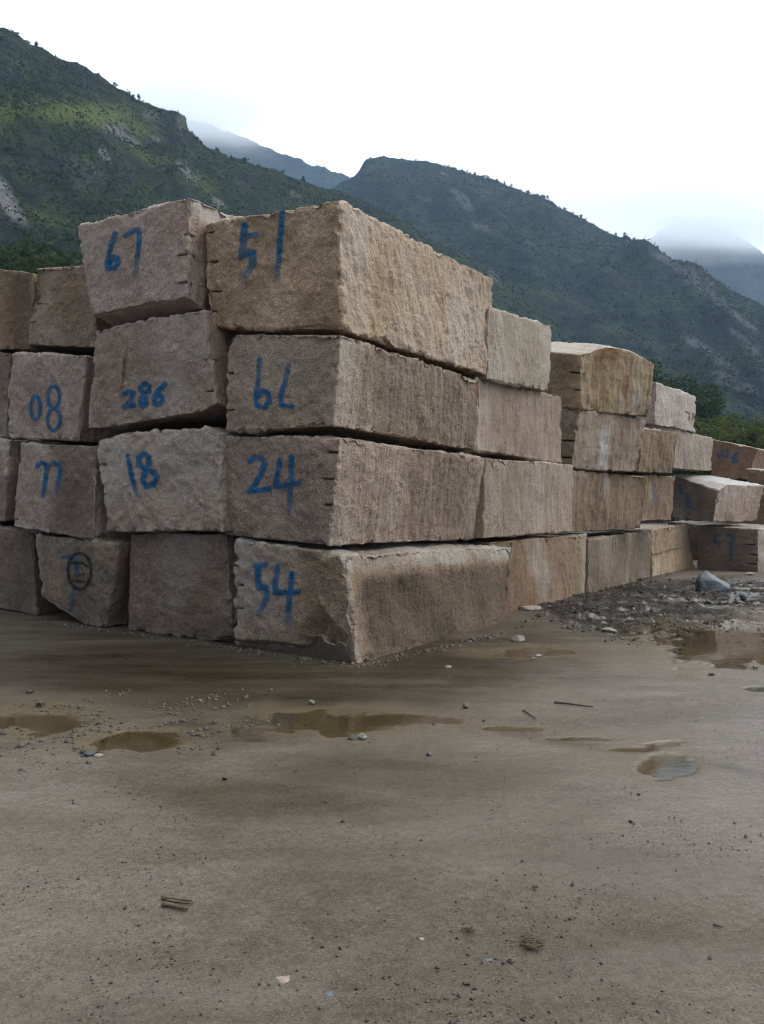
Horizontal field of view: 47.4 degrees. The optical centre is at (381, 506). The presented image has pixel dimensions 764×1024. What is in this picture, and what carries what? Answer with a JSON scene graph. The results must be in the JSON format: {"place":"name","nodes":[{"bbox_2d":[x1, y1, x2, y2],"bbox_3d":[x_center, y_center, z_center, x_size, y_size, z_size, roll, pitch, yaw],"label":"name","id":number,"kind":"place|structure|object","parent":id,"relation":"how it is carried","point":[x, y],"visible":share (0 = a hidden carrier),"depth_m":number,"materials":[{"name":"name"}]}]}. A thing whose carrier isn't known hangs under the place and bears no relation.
{"place":"outdoors","nodes":[
{"label":"outdoors","id":0,"kind":"place"},
{"bbox_2d":[186,120,349,188],"bbox_3d":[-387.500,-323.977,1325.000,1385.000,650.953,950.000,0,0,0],"label":"misty back hill","id":1,"kind":"structure","parent":0,"point":[227,143],"depth_m":1382.74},
{"bbox_2d":[0,28,573,342],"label":"hill","id":2,"kind":"structure","parent":0,"point":[126,156],"depth_m":263.45,"materials":[{"name":"green plant"}]},
{"bbox_2d":[0,27,572,342],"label":"hillside scrub","id":3,"kind":"object","parent":2,"relation":"on","point":[36,88],"visible":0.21,"depth_m":269.45,"materials":[{"name":"green plant"}]},
{"bbox_2d":[0,519,763,1023],"bbox_3d":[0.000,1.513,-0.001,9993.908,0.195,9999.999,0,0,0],"label":"ground","id":4,"kind":"structure","parent":0,"point":[442,803],"depth_m":4.12,"materials":[{"name":"grey concrete"}]},
{"bbox_2d":[0,249,47,272],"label":"forest tree","id":5,"kind":"object","parent":4,"relation":"on","point":[12,260],"depth_m":74.91,"materials":[{"name":"green plant"}]},
{"bbox_2d":[0,240,54,273],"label":"forest tree","id":6,"kind":"object","parent":4,"relation":"on","point":[14,256],"visible":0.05,"depth_m":69.28,"materials":[{"name":"green plant"}]},
{"bbox_2d":[0,521,64,615],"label":"granite block","id":7,"kind":"object","parent":4,"relation":"on","point":[21,583],"depth_m":12.32,"materials":[{"name":"grey stone"}]},
{"bbox_2d":[0,437,76,521],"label":"granite block","id":8,"kind":"object","parent":7,"relation":"on","point":[10,451],"depth_m":12.54,"materials":[{"name":"grey stone"}]},
{"bbox_2d":[0,351,98,445],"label":"granite block","id":9,"kind":"object","parent":8,"relation":"on","point":[6,361],"depth_m":12.62,"materials":[{"name":"beige stone"}]},
{"bbox_2d":[0,269,89,355],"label":"granite block","id":10,"kind":"object","parent":9,"relation":"on","point":[18,293],"depth_m":12.54,"materials":[{"name":"beige stone"}]},
{"bbox_2d":[35,700,45,706],"bbox_3d":[-2.570,1.478,6.537,0.068,0.056,0.087,0,0,0],"label":"stone","id":11,"kind":"object","parent":4,"relation":"on","point":[39,703],"visible":1,"depth_m":6.51,"materials":[{"name":"grey stone"}]},
{"bbox_2d":[4,236,82,268],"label":"forest tree","id":12,"kind":"object","parent":4,"relation":"on","point":[40,244],"visible":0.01,"depth_m":86.43,"materials":[{"name":"green plant"}]},
{"bbox_2d":[20,251,83,274],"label":"forest tree","id":13,"kind":"object","parent":4,"relation":"on","point":[50,262],"visible":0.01,"depth_m":67.52,"materials":[{"name":"green plant"}]},
{"bbox_2d":[26,253,81,272],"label":"forest tree","id":14,"kind":"object","parent":4,"relation":"on","point":[42,255],"depth_m":77.01,"materials":[{"name":"green plant"}]},
{"bbox_2d":[35,532,130,626],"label":"granite block","id":15,"kind":"object","parent":4,"relation":"on","point":[86,581],"depth_m":11.04,"materials":[{"name":"beige stone"}]},
{"bbox_2d":[14,442,131,538],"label":"granite block","id":16,"kind":"object","parent":15,"relation":"on","point":[60,489],"depth_m":11.38,"materials":[{"name":"beige stone"}]},
{"bbox_2d":[8,351,128,444],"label":"granite block","id":17,"kind":"object","parent":16,"relation":"on","point":[49,394],"depth_m":11.56,"materials":[{"name":"beige stone"}]},
{"bbox_2d":[29,265,112,355],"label":"granite block","id":18,"kind":"object","parent":17,"relation":"on","point":[64,318],"depth_m":11.76,"materials":[{"name":"beige stone"}]},
{"bbox_2d":[84,751,94,756],"bbox_3d":[-1.767,1.491,5.254,0.067,0.030,0.068,0,0,0],"label":"stone","id":19,"kind":"object","parent":4,"relation":"on","point":[88,753],"visible":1,"depth_m":5.24,"materials":[{"name":"grey stone"}]},
{"bbox_2d":[94,753,103,756],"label":"stone","id":20,"kind":"object","parent":4,"relation":"on","point":[98,754],"visible":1,"depth_m":5.24,"materials":[{"name":"beige stone"}]},
{"bbox_2d":[0,688,279,771],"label":"pebbles","id":21,"kind":"object","parent":4,"relation":"on","point":[20,744],"visible":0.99,"depth_m":5.97,"materials":[{"name":"grey stone"}]},
{"bbox_2d":[161,901,188,909],"bbox_3d":[-0.773,1.493,3.254,0.114,0.016,0.019,0,0,19],"label":"stalk","id":22,"kind":"object","parent":4,"relation":"on","point":[169,904],"visible":1,"depth_m":3.25,"materials":[{"name":"plant"}]},
{"bbox_2d":[161,895,192,901],"bbox_3d":[-0.781,1.494,3.312,0.128,0.013,0.017,0,0,12],"label":"stalk","id":23,"kind":"object","parent":4,"relation":"on","point":[163,897],"visible":1,"depth_m":3.31,"materials":[{"name":"plant"}]},
{"bbox_2d":[166,899,192,903],"bbox_3d":[-0.764,1.493,3.286,0.112,0.010,0.014,0,0,14],"label":"stalk","id":24,"kind":"object","parent":4,"relation":"on","point":[175,901],"visible":1,"depth_m":3.29,"materials":[{"name":"plant"}]},
{"bbox_2d":[128,532,246,642],"bbox_3d":[-1.863,0.910,11.114,2.178,1.278,2.653,0,0,31],"label":"granite block","id":25,"kind":"object","parent":4,"relation":"on","point":[182,584],"depth_m":9.97,"materials":[{"name":"grey stone"}]},
{"bbox_2d":[97,425,243,532],"bbox_3d":[-2.032,-0.281,11.080,2.385,1.276,2.654,0,0,31],"label":"granite block","id":26,"kind":"object","parent":25,"relation":"on","point":[155,480],"depth_m":9.97,"materials":[{"name":"beige stone"}]},
{"bbox_2d":[89,310,238,431],"bbox_3d":[-2.156,-1.586,11.131,2.706,1.254,2.431,0,0,37],"label":"granite block","id":27,"kind":"object","parent":26,"relation":"on","point":[159,373],"depth_m":10.02,"materials":[{"name":"beige stone"}]},
{"bbox_2d":[78,197,234,326],"bbox_3d":[-2.376,-2.858,11.193,2.240,1.383,2.590,0,0,32],"label":"granite block","id":28,"kind":"object","parent":27,"relation":"on","point":[144,264],"depth_m":9.98,"materials":[{"name":"beige stone"}]},
{"bbox_2d":[275,975,288,983],"bbox_3d":[-0.312,1.504,2.772,0.049,0.007,0.058,0,0,-29],"label":"stone","id":29,"kind":"object","parent":4,"relation":"on","point":[283,979],"visible":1,"depth_m":2.77,"materials":[{"name":"beige stone"}]},
{"bbox_2d":[325,991,332,996],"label":"stone","id":30,"kind":"object","parent":4,"relation":"on","point":[328,993],"visible":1,"depth_m":2.68,"materials":[{"name":"grey stone"}]},
{"bbox_2d":[31,570,685,672],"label":"stone crumbs","id":31,"kind":"object","parent":4,"relation":"on","point":[304,658],"visible":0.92,"depth_m":9.37,"materials":[{"name":"grey stone"}]},
{"bbox_2d":[358,733,366,739],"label":"stone","id":32,"kind":"object","parent":4,"relation":"on","point":[362,736],"visible":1,"depth_m":5.60,"materials":[{"name":"white stone"}]},
{"bbox_2d":[233,536,514,663],"bbox_3d":[0.170,0.978,10.681,1.815,1.326,4.547,0,0,31],"label":"granite block","id":33,"kind":"object","parent":4,"relation":"on","point":[357,603],"depth_m":9.09,"materials":[{"name":"beige stone"}]},
{"bbox_2d":[224,435,494,546],"bbox_3d":[-0.119,-0.184,10.602,1.797,1.240,4.059,0,0,31],"label":"granite block","id":34,"kind":"object","parent":33,"relation":"on","point":[329,490],"depth_m":9.13,"materials":[{"name":"beige stone"}]},
{"bbox_2d":[226,333,478,450],"bbox_3d":[-0.184,-1.305,10.398,1.721,1.171,3.650,0,0,31],"label":"granite block","id":35,"kind":"object","parent":34,"relation":"on","point":[341,386],"depth_m":9.14,"materials":[{"name":"beige stone"}]},
{"bbox_2d":[205,200,492,375],"bbox_3d":[-0.245,-2.428,10.598,2.105,1.479,3.961,0,0,31],"label":"granite block","id":36,"kind":"object","parent":35,"relation":"on","point":[343,268],"depth_m":9.17,"materials":[{"name":"beige stone"}]},
{"bbox_2d":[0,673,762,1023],"bbox_3d":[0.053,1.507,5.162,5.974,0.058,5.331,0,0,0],"label":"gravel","id":37,"kind":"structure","parent":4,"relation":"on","point":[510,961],"depth_m":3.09,"materials":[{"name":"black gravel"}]},
{"bbox_2d":[462,926,475,934],"bbox_3d":[0.308,1.495,3.070,0.045,0.016,0.046,0,0,-19],"label":"straw tuft","id":38,"kind":"object","parent":4,"relation":"on","point":[469,929],"visible":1,"depth_m":3.07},
{"bbox_2d":[447,533,586,613],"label":"granite block","id":39,"kind":"object","parent":4,"relation":"on","point":[547,568],"depth_m":13.32,"materials":[{"name":"beige stone"}]},
{"bbox_2d":[474,458,572,537],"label":"granite block","id":40,"kind":"object","parent":39,"relation":"on","point":[520,498],"depth_m":12.53,"materials":[{"name":"beige stone"}]},
{"bbox_2d":[444,377,561,463],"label":"granite block","id":41,"kind":"object","parent":40,"relation":"on","point":[516,424],"depth_m":12.43,"materials":[{"name":"beige stone"}]},
{"bbox_2d":[461,307,551,391],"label":"granite block","id":42,"kind":"object","parent":41,"relation":"on","point":[518,350],"depth_m":12.03,"materials":[{"name":"beige stone"}]},
{"bbox_2d":[510,635,524,641],"bbox_3d":[1.512,1.467,9.718,0.156,0.079,0.154,0,0,0],"label":"stone","id":43,"kind":"object","parent":4,"relation":"on","point":[517,638],"visible":1,"depth_m":9.67,"materials":[{"name":"beige stone"}]},
{"bbox_2d":[506,933,545,951],"bbox_3d":[0.500,1.493,2.989,0.136,0.016,0.108,0,0,25],"label":"straw tuft","id":44,"kind":"object","parent":4,"relation":"on","point":[531,945],"visible":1,"depth_m":2.98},
{"bbox_2d":[519,605,541,610],"bbox_3d":[2.148,1.462,12.539,0.362,0.077,0.349,0,0,0],"label":"stone","id":45,"kind":"object","parent":4,"relation":"on","point":[529,608],"visible":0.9,"depth_m":12.45,"materials":[{"name":"beige stone"}]},
{"bbox_2d":[554,701,592,706],"bbox_3d":[1.442,1.486,6.546,0.300,0.014,0.021,0,0,29],"label":"twig","id":46,"kind":"object","parent":4,"relation":"on","point":[571,704],"visible":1,"depth_m":6.55,"materials":[{"name":"brown"}]},
{"bbox_2d":[558,530,651,592],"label":"granite block","id":47,"kind":"object","parent":4,"relation":"on","point":[615,558],"depth_m":16.64,"materials":[{"name":"grey stone"}]},
{"bbox_2d":[562,470,647,532],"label":"granite block","id":48,"kind":"object","parent":47,"relation":"on","point":[601,501],"depth_m":15.92,"materials":[{"name":"beige stone"}]},
{"bbox_2d":[560,408,644,471],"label":"granite block","id":49,"kind":"object","parent":48,"relation":"on","point":[596,441],"depth_m":15.48,"materials":[{"name":"beige stone"}]},
{"bbox_2d":[541,342,653,416],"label":"granite block","id":50,"kind":"object","parent":49,"relation":"on","point":[602,379],"depth_m":15.51,"materials":[{"name":"beige stone"}]},
{"bbox_2d":[619,473,674,521],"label":"granite block","id":51,"kind":"object","parent":47,"relation":"on","point":[658,500],"depth_m":17.94,"materials":[{"name":"beige stone"}]},
{"bbox_2d":[599,427,676,473],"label":"granite block","id":52,"kind":"object","parent":51,"relation":"on","point":[657,452],"depth_m":17.50,"materials":[{"name":"beige stone"}]},
{"bbox_2d":[601,627,617,632],"bbox_3d":[2.747,1.489,10.549,0.196,0.052,0.206,0,0,0],"label":"stone","id":53,"kind":"object","parent":4,"relation":"on","point":[612,630],"visible":0.98,"depth_m":10.47,"materials":[{"name":"beige stone"}]},
{"bbox_2d":[515,573,763,653],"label":"rubble","id":54,"kind":"object","parent":4,"relation":"on","point":[680,633],"visible":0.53,"depth_m":11.75,"materials":[{"name":"stone"}]},
{"bbox_2d":[546,580,759,646],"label":"stone chips","id":55,"kind":"object","parent":4,"relation":"on","point":[653,621],"visible":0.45,"depth_m":12.09,"materials":[{"name":"grey stone"}]},
{"bbox_2d":[646,357,666,383],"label":"forest tree","id":56,"kind":"object","parent":4,"relation":"on","point":[656,372],"depth_m":106.07,"materials":[{"name":"green plant"}]},
{"bbox_2d":[636,380,678,417],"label":"forest tree","id":57,"kind":"object","parent":4,"relation":"on","point":[673,386],"depth_m":79.77,"materials":[{"name":"green plant"}]},
{"bbox_2d":[624,524,694,576],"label":"granite block","id":58,"kind":"object","parent":4,"relation":"on","point":[670,549],"depth_m":20.04,"materials":[{"name":"beige stone"}]},
{"bbox_2d":[653,379,685,391],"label":"forest tree","id":59,"kind":"object","parent":4,"relation":"on","point":[671,383],"visible":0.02,"depth_m":83.96,"materials":[{"name":"green plant"}]},
{"bbox_2d":[661,412,717,520],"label":"forest tree","id":60,"kind":"object","parent":4,"relation":"on","point":[696,416],"visible":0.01,"depth_m":80.17,"materials":[{"name":"green plant"}]},
{"bbox_2d":[656,382,725,520],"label":"forest tree","id":61,"kind":"object","parent":4,"relation":"on","point":[700,412],"visible":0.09,"depth_m":88.86,"materials":[{"name":"green plant"}]},
{"bbox_2d":[667,373,721,413],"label":"forest tree","id":62,"kind":"object","parent":4,"relation":"on","point":[685,379],"visible":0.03,"depth_m":120.72,"materials":[{"name":"green plant"}]},
{"bbox_2d":[668,520,736,559],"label":"granite block","id":63,"kind":"object","parent":4,"relation":"on","point":[693,529],"depth_m":24.51,"materials":[{"name":"grey stone"}]},
{"bbox_2d":[742,493,763,524],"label":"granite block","id":64,"kind":"object","parent":63,"relation":"on","point":[760,517],"depth_m":23.04,"materials":[{"name":"grey stone"}]},
{"bbox_2d":[747,468,763,492],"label":"granite block","id":65,"kind":"object","parent":64,"relation":"on","point":[755,475],"depth_m":24.14,"materials":[{"name":"beige stone"}]},
{"bbox_2d":[681,426,723,474],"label":"bamboo clump","id":66,"kind":"object","parent":4,"relation":"on","point":[694,472],"visible":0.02,"depth_m":53.95,"materials":[{"name":"green plant"}]},
{"bbox_2d":[697,413,719,423],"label":"forest tree","id":67,"kind":"object","parent":4,"relation":"on","point":[708,415],"visible":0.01,"depth_m":88.21,"materials":[{"name":"green plant"}]},
{"bbox_2d":[703,600,713,604],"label":"stone","id":68,"kind":"object","parent":4,"relation":"on","point":[708,602],"visible":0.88,"depth_m":13.61,"materials":[{"name":"beige stone"}]},
{"bbox_2d":[673,415,745,520],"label":"bamboo clump","id":69,"kind":"object","parent":4,"relation":"on","point":[680,472],"visible":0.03,"depth_m":60.36,"materials":[{"name":"green plant"}]},
{"bbox_2d":[695,570,729,591],"bbox_3d":[6.007,1.352,15.811,0.630,0.392,0.470,0,0,0],"label":"boulder","id":70,"kind":"object","parent":4,"relation":"on","point":[705,580],"visible":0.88,"depth_m":15.67,"materials":[{"name":"grey stone"}]},
{"bbox_2d":[694,412,739,426],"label":"bamboo clump","id":71,"kind":"object","parent":4,"relation":"on","point":[729,419],"depth_m":61.14,"materials":[{"name":"green plant"}]},
{"bbox_2d":[694,428,757,475],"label":"bamboo clump","id":72,"kind":"object","parent":4,"relation":"on","point":[735,438],"visible":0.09,"depth_m":50.85,"materials":[{"name":"green plant"}]},
{"bbox_2d":[693,414,763,444],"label":"bamboo clump","id":73,"kind":"object","parent":4,"relation":"on","point":[732,428],"visible":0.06,"depth_m":57.04,"materials":[{"name":"green plant"}]},
{"bbox_2d":[697,523,763,571],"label":"granite block","id":74,"kind":"object","parent":4,"relation":"on","point":[737,547],"depth_m":20.53,"materials":[{"name":"brown stone"}]},
{"bbox_2d":[673,474,763,521],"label":"granite block","id":75,"kind":"object","parent":74,"relation":"on","point":[708,498],"depth_m":20.93,"materials":[{"name":"grey stone"}]},
{"bbox_2d":[644,424,712,471],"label":"granite block","id":76,"kind":"object","parent":75,"relation":"on","point":[693,452],"depth_m":20.84,"materials":[{"name":"beige stone"}]},
{"bbox_2d":[637,382,695,433],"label":"granite block","id":77,"kind":"object","parent":76,"relation":"on","point":[669,407],"depth_m":19.30,"materials":[{"name":"grey stone"}]},
{"bbox_2d":[725,480,746,523],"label":"granite block","id":78,"kind":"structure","parent":4,"relation":"on","point":[737,522],"depth_m":26.74,"materials":[{"name":"grey stone"}]},
{"bbox_2d":[711,439,763,479],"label":"granite block","id":79,"kind":"object","parent":78,"relation":"on","point":[731,460],"depth_m":26.61,"materials":[{"name":"brown stone"}]},
{"bbox_2d":[739,593,747,601],"bbox_3d":[5.868,1.468,14.104,0.143,0.138,0.121,0,0,0],"label":"stone","id":80,"kind":"object","parent":4,"relation":"on","point":[743,597],"visible":0.94,"depth_m":14.07,"materials":[{"name":"grey stone"}]},
{"bbox_2d":[727,424,763,448],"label":"bamboo clump","id":81,"kind":"object","parent":4,"relation":"on","point":[752,435],"visible":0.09,"depth_m":50.05,"materials":[{"name":"green plant"}]},
{"bbox_2d":[738,415,763,427],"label":"bamboo clump","id":82,"kind":"object","parent":4,"relation":"on","point":[756,420],"visible":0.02,"depth_m":59.77,"materials":[{"name":"green plant"}]},
{"bbox_2d":[744,419,763,433],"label":"bamboo clump","id":83,"kind":"object","parent":4,"relation":"on","point":[748,424],"visible":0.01,"depth_m":58.68,"materials":[{"name":"green plant"}]},
{"bbox_2d":[0,0,763,253],"label":"sky","id":84,"kind":"structure","parent":0,"point":[636,118],"materials":[{"name":"white"}]},
{"bbox_2d":[331,156,763,426],"bbox_3d":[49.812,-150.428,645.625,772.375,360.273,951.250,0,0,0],"label":"hill","id":85,"kind":"structure","parent":0,"point":[636,261],"depth_m":533.08,"materials":[{"name":"green plant"}]},
{"bbox_2d":[332,155,763,421],"bbox_3d":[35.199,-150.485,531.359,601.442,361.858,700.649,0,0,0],"label":"hillside scrub","id":86,"kind":"object","parent":85,"relation":"on","point":[742,355],"visible":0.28,"depth_m":515.49,"materials":[{"name":"green plant"}]},
{"bbox_2d":[648,219,763,305],"bbox_3d":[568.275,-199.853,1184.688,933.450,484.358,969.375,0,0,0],"label":"misty far hill","id":87,"kind":"structure","parent":0,"point":[732,260],"depth_m":1299.69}
]}

